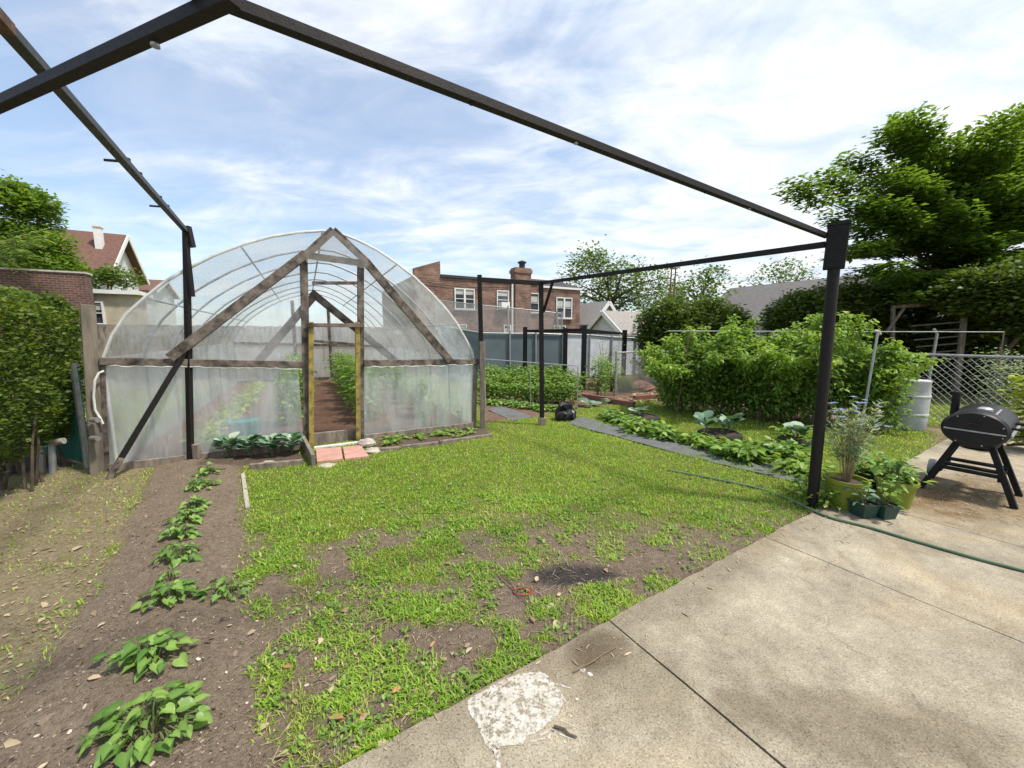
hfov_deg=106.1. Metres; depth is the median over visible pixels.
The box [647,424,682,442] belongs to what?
leafy plant
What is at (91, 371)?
timber post
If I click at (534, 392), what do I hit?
bean plant
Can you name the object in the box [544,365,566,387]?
bean plant
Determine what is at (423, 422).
herb plant
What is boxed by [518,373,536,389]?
bean plant
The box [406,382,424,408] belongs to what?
tomato plant
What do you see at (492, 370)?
bean plant
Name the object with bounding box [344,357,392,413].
tomato plant
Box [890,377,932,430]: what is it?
plastic barrel
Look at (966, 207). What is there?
dogwood tree
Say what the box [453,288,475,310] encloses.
window
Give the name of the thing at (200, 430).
lettuce plant
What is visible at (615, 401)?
brick edging
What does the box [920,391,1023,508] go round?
barrel smoker
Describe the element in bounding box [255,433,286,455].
kale plant
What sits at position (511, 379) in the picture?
bean plant
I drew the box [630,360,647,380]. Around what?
leafy bush
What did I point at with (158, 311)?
brown roof house
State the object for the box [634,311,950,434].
raspberry bush
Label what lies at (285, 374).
tomato plant
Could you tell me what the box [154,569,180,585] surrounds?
sweet potato plant
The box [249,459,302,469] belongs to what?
edging board
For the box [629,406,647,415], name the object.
cabbage plant
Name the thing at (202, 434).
lettuce plant
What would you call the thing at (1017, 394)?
golden shrub
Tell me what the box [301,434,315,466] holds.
edging board
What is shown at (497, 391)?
bean plant
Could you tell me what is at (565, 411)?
garden bag
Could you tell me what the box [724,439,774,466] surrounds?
leafy plant
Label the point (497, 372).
bean plant
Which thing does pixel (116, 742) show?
sweet potato plant
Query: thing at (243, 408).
lettuce plant
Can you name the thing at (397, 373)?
tomato plant
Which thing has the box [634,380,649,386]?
rock
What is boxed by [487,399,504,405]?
lettuce plant
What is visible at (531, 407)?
lettuce plant
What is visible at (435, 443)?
edging board
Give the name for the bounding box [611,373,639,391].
dark bush
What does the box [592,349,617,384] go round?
leafy bush
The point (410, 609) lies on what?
grass
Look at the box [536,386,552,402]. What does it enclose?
bean plant
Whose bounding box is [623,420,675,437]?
leafy plant
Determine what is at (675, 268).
pole
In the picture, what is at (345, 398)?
tomato plant
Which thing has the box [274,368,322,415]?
tomato plant
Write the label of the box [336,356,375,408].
tomato plant
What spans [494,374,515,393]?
bean plant
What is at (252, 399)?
lettuce plant
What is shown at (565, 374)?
bean plant
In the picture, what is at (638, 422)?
leafy plant
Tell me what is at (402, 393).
tomato plant
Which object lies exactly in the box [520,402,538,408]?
lettuce plant
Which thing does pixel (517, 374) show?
bean plant
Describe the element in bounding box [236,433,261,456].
kale plant
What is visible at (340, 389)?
tomato plant
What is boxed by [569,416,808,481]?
fabric path
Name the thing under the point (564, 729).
twig
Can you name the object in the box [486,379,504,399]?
bean plant
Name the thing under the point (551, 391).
bean plant
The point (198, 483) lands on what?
sweet potato plant
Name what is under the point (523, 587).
wire ring
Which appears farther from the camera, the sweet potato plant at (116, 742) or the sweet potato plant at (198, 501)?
the sweet potato plant at (198, 501)
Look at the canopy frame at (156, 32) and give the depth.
2.00 m
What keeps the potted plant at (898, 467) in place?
in the flower pot at (907, 498)
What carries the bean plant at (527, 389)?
on the ground at (332, 410)
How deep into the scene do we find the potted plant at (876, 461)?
3.70 m
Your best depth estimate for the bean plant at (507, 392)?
8.86 m
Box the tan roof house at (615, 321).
[581,310,643,337]
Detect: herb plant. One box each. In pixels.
[417,408,431,427]
[431,394,454,425]
[451,401,466,423]
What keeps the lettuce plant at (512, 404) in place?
on the ground at (332, 410)
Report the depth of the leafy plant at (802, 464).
4.28 m
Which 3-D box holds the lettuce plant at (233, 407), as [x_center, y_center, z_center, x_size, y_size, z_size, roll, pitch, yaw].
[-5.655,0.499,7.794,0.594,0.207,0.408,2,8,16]
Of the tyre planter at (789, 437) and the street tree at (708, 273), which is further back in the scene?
the street tree at (708, 273)
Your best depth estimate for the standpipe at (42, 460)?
4.31 m
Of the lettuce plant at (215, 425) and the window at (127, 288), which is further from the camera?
the window at (127, 288)
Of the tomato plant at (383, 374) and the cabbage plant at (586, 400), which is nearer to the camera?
the cabbage plant at (586, 400)
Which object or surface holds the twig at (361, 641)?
on the ground at (332, 410)
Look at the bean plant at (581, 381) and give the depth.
9.80 m
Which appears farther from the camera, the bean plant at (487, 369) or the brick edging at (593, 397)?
the bean plant at (487, 369)
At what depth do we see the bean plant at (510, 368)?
12.11 m
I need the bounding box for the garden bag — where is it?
[555,401,575,421]
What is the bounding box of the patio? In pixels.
[338,439,1023,767]
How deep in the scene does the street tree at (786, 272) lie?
32.73 m
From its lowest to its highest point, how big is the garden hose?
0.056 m
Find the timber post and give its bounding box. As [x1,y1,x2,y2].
[80,304,104,474]
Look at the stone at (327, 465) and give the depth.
4.54 m
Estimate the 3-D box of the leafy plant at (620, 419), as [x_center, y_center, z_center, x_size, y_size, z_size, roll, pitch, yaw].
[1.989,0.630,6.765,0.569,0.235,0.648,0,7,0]
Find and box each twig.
[345,631,377,651]
[359,590,387,613]
[500,575,527,603]
[554,724,576,737]
[573,647,616,672]
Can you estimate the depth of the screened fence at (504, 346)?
12.52 m
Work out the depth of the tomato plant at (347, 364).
9.52 m
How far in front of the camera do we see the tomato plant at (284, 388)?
6.52 m
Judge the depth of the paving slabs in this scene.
4.89 m
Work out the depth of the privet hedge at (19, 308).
3.88 m
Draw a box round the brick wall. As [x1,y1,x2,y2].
[0,267,100,380]
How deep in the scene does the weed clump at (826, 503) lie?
3.43 m
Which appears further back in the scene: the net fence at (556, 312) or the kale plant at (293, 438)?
the net fence at (556, 312)
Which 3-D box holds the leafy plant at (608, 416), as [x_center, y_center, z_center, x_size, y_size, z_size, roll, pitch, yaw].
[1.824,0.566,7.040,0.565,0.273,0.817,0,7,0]
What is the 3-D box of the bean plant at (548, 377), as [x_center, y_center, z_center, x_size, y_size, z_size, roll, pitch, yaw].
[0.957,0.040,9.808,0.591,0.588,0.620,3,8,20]
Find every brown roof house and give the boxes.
[5,224,149,290]
[139,279,180,351]
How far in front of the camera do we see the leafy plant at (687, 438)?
5.41 m
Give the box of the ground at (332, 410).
[0,338,1023,767]
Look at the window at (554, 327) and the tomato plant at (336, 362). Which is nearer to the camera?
the tomato plant at (336, 362)
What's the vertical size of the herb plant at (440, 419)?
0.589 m
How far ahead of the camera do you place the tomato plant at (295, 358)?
10.27 m
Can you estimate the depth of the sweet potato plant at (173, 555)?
2.55 m
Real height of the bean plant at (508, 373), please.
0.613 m
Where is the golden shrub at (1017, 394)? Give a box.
[998,367,1023,443]
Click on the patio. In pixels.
(867, 648)
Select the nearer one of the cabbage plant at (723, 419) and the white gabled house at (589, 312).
the cabbage plant at (723, 419)
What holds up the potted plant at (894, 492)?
on the square pot at (887, 512)
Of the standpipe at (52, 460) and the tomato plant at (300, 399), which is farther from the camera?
the tomato plant at (300, 399)
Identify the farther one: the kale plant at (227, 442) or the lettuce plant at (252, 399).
the lettuce plant at (252, 399)
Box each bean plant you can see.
[477,378,498,398]
[485,363,501,376]
[485,366,503,382]
[485,374,500,392]
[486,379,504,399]
[487,372,508,393]
[487,382,507,399]
[489,366,508,381]
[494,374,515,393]
[498,383,517,399]
[499,369,518,383]
[502,374,522,392]
[503,380,525,401]
[504,363,518,379]
[508,370,525,384]
[509,375,527,393]
[513,366,535,385]
[514,382,532,401]
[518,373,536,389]
[521,384,535,402]
[522,369,548,394]
[524,367,538,381]
[525,381,545,402]
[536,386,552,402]
[538,367,553,384]
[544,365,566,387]
[544,374,559,395]
[544,380,564,402]
[547,374,566,393]
[550,385,565,403]
[552,371,574,395]
[553,381,575,403]
[558,368,575,388]
[559,368,578,384]
[559,375,581,395]
[560,381,582,404]
[564,371,590,395]
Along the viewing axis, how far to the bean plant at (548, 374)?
11.11 m
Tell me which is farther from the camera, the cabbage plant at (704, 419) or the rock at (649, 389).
the rock at (649, 389)
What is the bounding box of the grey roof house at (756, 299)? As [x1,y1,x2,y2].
[713,268,959,350]
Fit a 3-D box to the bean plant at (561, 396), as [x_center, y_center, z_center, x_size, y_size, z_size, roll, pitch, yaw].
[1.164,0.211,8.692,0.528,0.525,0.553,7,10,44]
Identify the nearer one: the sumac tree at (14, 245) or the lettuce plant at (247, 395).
the lettuce plant at (247, 395)
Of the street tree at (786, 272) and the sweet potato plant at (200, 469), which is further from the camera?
the street tree at (786, 272)
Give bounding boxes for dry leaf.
[329,713,343,718]
[392,686,400,692]
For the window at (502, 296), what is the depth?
25.53 m
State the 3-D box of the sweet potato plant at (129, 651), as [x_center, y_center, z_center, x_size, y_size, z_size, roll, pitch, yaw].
[-1.679,1.226,1.784,0.414,0.133,0.260,2,7,14]
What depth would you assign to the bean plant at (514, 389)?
8.80 m
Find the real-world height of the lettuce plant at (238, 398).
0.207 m
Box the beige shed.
[93,289,152,370]
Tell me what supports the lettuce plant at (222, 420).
on the ground at (332, 410)
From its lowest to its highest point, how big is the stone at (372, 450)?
0.076 m
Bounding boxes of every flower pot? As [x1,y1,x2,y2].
[823,472,871,510]
[855,469,876,495]
[874,473,920,509]
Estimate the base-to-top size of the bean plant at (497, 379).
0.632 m
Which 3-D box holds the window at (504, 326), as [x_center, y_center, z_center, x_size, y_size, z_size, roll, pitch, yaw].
[-0.084,-3.341,26.100,1.127,1.318,0.722,0,7,0]
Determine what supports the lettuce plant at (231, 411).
on the ground at (332, 410)
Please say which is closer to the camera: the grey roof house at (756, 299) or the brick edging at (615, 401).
the brick edging at (615, 401)
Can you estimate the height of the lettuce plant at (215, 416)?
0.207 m
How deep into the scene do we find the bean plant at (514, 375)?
11.04 m
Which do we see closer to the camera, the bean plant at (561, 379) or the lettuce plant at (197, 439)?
the lettuce plant at (197, 439)
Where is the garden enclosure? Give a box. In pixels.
[523,325,626,388]
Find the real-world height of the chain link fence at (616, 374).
1.190 m
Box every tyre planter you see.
[628,413,660,424]
[697,428,742,442]
[777,434,811,448]
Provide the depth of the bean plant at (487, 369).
11.95 m
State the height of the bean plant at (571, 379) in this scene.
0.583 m
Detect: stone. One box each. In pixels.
[318,463,335,467]
[357,438,375,446]
[365,447,379,453]
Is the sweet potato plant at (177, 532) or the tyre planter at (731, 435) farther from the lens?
the tyre planter at (731, 435)
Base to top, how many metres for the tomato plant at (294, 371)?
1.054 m
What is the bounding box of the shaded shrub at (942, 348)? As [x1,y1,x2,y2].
[863,306,1023,394]
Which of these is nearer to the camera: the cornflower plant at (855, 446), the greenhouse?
the cornflower plant at (855, 446)
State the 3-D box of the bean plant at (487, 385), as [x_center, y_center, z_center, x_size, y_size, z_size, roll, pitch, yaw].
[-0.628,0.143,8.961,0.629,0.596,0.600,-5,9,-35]
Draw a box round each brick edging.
[578,393,612,402]
[611,398,635,406]
[633,394,659,399]
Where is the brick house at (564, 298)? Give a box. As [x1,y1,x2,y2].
[382,260,581,358]
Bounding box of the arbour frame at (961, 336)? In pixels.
[884,302,967,390]
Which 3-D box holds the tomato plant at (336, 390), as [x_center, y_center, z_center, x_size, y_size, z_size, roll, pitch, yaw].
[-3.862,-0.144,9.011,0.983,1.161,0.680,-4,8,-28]
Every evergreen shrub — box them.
[630,290,762,380]
[757,271,944,378]
[919,256,1023,401]
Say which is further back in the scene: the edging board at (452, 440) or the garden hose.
the edging board at (452, 440)
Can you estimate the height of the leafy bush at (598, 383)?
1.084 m
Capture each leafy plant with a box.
[597,407,629,422]
[611,412,638,423]
[618,416,661,433]
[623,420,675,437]
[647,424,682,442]
[677,432,712,448]
[694,432,744,453]
[710,437,771,461]
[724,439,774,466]
[745,436,799,457]
[762,432,824,460]
[764,449,838,478]
[768,422,828,448]
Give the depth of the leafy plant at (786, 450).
4.75 m
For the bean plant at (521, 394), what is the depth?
8.77 m
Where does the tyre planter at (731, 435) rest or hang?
on the ground at (332, 410)
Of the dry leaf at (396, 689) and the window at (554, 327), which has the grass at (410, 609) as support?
the dry leaf at (396, 689)
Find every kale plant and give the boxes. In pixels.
[210,431,239,456]
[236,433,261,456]
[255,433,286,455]
[276,431,304,453]
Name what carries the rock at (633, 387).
on the ground at (332, 410)
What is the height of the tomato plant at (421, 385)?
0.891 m
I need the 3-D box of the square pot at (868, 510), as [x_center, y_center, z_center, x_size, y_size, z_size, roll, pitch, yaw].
[2.972,1.055,3.258,0.159,0.125,0.159,-1,7,-7]
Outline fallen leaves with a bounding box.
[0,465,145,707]
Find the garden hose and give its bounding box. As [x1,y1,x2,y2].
[668,469,1023,571]
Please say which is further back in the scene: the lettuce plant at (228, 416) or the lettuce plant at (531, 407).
the lettuce plant at (531, 407)
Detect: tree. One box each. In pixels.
[0,169,96,273]
[0,228,59,273]
[88,260,145,289]
[552,234,698,311]
[657,256,749,313]
[740,253,824,286]
[768,101,1023,317]
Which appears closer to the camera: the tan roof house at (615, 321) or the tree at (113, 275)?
the tree at (113, 275)
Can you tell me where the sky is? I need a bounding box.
[0,0,1023,334]
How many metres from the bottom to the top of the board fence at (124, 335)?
1.919 m
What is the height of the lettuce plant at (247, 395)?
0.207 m
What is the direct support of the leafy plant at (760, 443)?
on the ground at (332, 410)
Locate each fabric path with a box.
[489,405,531,420]
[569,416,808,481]
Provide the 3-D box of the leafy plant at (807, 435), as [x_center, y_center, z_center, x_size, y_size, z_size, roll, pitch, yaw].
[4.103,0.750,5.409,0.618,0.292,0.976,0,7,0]
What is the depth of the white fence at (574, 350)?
13.86 m
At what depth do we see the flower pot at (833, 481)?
3.37 m
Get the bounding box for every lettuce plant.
[179,432,224,447]
[183,433,223,450]
[185,425,225,433]
[194,426,218,439]
[197,415,238,426]
[199,418,228,431]
[206,410,242,421]
[213,407,239,417]
[217,400,244,409]
[218,403,249,413]
[220,404,244,410]
[222,412,241,422]
[227,395,248,402]
[232,391,259,397]
[233,398,260,407]
[237,395,260,403]
[241,388,265,394]
[243,385,264,390]
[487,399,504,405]
[504,401,521,407]
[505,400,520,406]
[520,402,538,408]
[520,403,536,410]
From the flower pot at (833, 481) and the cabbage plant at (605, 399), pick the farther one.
the cabbage plant at (605, 399)
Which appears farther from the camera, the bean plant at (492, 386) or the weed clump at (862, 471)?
the bean plant at (492, 386)
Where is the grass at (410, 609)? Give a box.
[0,381,1023,767]
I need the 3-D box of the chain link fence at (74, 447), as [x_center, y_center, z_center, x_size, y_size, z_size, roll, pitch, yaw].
[-5.741,0.354,4.784,1.805,1.290,0.083,3,8,24]
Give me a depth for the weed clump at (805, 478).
3.76 m
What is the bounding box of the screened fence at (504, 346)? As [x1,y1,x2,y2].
[439,323,562,381]
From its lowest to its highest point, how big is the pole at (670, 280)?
4.924 m
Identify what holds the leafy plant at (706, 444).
on the ground at (332, 410)
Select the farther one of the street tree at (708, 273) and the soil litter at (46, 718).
the street tree at (708, 273)
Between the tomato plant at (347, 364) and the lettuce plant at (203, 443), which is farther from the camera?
the tomato plant at (347, 364)
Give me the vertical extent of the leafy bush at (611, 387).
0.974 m
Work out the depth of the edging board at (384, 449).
5.17 m
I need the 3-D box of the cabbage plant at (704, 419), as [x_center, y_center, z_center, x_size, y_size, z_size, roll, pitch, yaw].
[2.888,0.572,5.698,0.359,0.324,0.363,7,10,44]
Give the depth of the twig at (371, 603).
2.19 m
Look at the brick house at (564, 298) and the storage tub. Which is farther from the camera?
the brick house at (564, 298)
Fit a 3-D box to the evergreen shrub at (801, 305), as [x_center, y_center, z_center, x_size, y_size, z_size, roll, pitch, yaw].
[9.788,-1.504,11.413,4.843,3.408,2.853,0,7,0]
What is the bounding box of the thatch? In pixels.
[1,441,816,767]
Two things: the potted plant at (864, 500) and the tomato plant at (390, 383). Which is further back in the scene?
the tomato plant at (390, 383)
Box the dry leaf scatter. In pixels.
[4,453,623,767]
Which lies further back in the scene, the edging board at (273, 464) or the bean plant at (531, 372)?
the bean plant at (531, 372)
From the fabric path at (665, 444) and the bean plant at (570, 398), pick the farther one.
the bean plant at (570, 398)
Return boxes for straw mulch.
[620,390,657,401]
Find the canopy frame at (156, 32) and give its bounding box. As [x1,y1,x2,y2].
[0,0,851,507]
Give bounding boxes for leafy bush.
[584,354,619,394]
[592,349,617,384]
[599,357,624,390]
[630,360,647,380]
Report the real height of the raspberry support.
1.636 m
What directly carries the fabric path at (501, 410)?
on the ground at (332, 410)
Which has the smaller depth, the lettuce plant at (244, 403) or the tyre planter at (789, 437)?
the tyre planter at (789, 437)
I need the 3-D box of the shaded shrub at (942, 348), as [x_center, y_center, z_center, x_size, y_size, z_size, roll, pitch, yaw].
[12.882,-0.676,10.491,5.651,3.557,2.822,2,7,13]
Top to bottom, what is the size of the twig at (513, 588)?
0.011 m
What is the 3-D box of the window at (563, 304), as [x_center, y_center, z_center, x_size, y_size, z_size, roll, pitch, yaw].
[3.803,-5.494,28.004,1.553,1.568,0.170,-4,8,-29]
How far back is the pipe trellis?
7.95 m
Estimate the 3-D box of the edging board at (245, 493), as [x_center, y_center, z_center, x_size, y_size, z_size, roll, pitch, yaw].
[-2.669,1.057,3.850,0.035,0.030,1.043,-5,9,-36]
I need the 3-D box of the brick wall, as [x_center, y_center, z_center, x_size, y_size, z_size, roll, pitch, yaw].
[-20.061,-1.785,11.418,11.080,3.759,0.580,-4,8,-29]
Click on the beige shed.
(113, 306)
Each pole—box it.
[669,267,673,296]
[673,267,677,296]
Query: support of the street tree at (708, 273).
on the ground at (332, 410)
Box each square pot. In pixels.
[847,498,880,518]
[867,498,902,519]
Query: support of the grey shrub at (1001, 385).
on the ground at (332, 410)
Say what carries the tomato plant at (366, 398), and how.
on the ground at (332, 410)
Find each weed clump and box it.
[776,458,828,497]
[797,484,848,511]
[838,457,879,476]
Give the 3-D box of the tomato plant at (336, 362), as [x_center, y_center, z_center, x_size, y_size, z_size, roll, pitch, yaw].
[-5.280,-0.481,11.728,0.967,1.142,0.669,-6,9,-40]
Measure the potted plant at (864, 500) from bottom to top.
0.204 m
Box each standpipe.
[39,443,46,472]
[47,438,66,473]
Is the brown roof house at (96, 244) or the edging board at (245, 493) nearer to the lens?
the edging board at (245, 493)
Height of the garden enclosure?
1.867 m
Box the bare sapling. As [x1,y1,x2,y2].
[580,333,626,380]
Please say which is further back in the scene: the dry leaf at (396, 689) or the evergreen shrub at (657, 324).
the evergreen shrub at (657, 324)
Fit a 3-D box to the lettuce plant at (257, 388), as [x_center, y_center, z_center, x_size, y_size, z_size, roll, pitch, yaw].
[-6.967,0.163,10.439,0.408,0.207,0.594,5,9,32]
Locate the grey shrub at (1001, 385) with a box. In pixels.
[971,345,1023,417]
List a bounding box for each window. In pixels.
[94,301,105,323]
[120,269,130,290]
[451,324,466,327]
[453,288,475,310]
[496,290,509,310]
[503,325,514,332]
[531,293,538,313]
[553,326,565,333]
[555,297,572,319]
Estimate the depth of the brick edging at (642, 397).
9.15 m
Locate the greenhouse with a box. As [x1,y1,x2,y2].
[92,227,478,470]
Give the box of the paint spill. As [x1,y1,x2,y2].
[467,668,592,767]
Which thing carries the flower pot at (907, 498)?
on the patio
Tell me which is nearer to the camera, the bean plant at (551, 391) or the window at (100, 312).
the bean plant at (551, 391)
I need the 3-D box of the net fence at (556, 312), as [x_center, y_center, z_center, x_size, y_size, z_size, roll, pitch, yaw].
[-0.456,-1.869,15.313,5.082,3.042,0.459,-1,7,-6]
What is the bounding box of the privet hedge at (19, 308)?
[0,284,86,491]
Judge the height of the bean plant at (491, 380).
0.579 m
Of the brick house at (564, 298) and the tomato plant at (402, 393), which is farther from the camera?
the brick house at (564, 298)
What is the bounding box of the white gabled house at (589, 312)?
[579,301,616,333]
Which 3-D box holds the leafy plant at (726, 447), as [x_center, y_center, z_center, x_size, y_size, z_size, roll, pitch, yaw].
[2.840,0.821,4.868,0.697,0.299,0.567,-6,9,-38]
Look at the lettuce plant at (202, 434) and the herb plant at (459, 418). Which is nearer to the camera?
the lettuce plant at (202, 434)
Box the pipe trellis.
[485,359,577,409]
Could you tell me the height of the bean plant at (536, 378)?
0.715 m
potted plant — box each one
[843,486,879,504]
[854,450,926,475]
[862,472,908,509]
[863,453,936,486]
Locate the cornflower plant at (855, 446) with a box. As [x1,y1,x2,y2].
[824,396,894,481]
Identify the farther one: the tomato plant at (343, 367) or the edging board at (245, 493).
the tomato plant at (343, 367)
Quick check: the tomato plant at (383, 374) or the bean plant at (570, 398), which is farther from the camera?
the tomato plant at (383, 374)
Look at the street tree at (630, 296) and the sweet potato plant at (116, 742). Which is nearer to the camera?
the sweet potato plant at (116, 742)
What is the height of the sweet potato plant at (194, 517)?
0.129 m
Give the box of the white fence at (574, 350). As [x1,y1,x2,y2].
[567,334,640,377]
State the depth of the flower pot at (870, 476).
3.65 m
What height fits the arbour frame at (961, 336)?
2.410 m
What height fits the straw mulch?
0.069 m
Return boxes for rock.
[627,383,637,389]
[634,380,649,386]
[638,383,655,391]
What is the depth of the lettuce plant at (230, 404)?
7.99 m
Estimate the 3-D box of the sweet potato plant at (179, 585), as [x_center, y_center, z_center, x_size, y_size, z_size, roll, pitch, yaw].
[-1.936,1.175,2.158,0.302,0.141,0.294,4,8,28]
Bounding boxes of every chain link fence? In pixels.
[23,363,88,467]
[614,350,693,395]
[685,346,1023,432]
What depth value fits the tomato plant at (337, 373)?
11.15 m
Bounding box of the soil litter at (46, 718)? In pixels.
[0,414,856,767]
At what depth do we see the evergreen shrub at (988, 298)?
8.76 m
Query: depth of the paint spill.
1.58 m
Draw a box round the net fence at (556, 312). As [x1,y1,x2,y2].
[435,299,562,373]
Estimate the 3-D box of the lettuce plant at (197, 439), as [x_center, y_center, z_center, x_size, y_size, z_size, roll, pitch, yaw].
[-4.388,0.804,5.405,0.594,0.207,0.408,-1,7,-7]
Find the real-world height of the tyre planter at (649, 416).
0.130 m
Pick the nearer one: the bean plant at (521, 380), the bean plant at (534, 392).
the bean plant at (534, 392)
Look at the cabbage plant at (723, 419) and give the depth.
5.63 m
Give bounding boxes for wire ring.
[513,587,532,594]
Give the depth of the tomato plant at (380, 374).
11.45 m
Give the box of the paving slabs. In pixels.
[316,445,368,463]
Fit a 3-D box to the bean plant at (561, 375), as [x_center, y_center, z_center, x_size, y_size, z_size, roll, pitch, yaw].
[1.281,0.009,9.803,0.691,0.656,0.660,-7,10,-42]
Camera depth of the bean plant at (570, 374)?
11.24 m
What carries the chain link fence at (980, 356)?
on the ground at (332, 410)
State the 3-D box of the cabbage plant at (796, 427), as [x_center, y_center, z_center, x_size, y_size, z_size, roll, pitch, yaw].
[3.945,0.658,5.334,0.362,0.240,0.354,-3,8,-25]
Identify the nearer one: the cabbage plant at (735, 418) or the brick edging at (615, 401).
the cabbage plant at (735, 418)
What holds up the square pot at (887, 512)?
on the patio
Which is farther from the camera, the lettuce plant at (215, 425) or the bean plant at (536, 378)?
the bean plant at (536, 378)
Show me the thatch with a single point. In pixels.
(421, 597)
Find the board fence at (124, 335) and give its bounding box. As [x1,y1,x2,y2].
[14,324,476,386]
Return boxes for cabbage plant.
[580,397,601,405]
[599,398,616,402]
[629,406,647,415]
[693,410,718,432]
[714,416,735,432]
[717,413,743,430]
[784,421,812,437]
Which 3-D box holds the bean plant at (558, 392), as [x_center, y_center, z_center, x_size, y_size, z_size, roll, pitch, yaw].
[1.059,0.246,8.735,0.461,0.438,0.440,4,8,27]
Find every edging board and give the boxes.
[241,473,249,508]
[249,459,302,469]
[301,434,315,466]
[379,446,399,451]
[402,441,437,448]
[439,434,492,443]
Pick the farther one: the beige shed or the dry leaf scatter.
the beige shed
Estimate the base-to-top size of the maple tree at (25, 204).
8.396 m
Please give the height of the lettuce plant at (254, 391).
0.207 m
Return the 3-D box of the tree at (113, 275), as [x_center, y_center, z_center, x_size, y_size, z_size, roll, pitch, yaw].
[-19.340,-3.340,18.759,3.317,5.214,2.234,0,7,0]
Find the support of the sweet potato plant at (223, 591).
on the ground at (332, 410)
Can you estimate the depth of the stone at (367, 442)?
5.29 m
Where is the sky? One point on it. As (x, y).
(248, 131)
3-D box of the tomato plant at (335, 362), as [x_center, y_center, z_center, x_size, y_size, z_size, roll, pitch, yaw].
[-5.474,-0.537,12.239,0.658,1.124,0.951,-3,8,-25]
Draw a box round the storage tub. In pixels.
[226,417,261,447]
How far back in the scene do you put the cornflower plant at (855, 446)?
3.35 m
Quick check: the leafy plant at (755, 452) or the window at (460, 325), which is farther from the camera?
the window at (460, 325)
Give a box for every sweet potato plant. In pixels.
[76,680,212,767]
[89,628,199,683]
[129,578,208,612]
[149,541,202,568]
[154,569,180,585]
[156,522,202,539]
[162,508,205,524]
[178,495,212,511]
[183,475,221,490]
[191,462,222,477]
[199,576,250,601]
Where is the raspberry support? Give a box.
[673,330,1004,431]
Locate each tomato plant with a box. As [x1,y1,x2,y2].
[269,372,302,425]
[274,368,300,404]
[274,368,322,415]
[275,368,314,410]
[285,353,301,384]
[322,350,353,382]
[323,353,354,399]
[329,350,344,381]
[331,353,354,390]
[331,357,343,387]
[333,351,353,387]
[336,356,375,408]
[341,360,354,391]
[341,365,354,404]
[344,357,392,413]
[349,368,383,421]
[374,366,386,383]
[376,366,393,389]
[383,371,399,393]
[387,367,407,396]
[391,376,411,403]
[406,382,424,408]
[408,372,435,417]

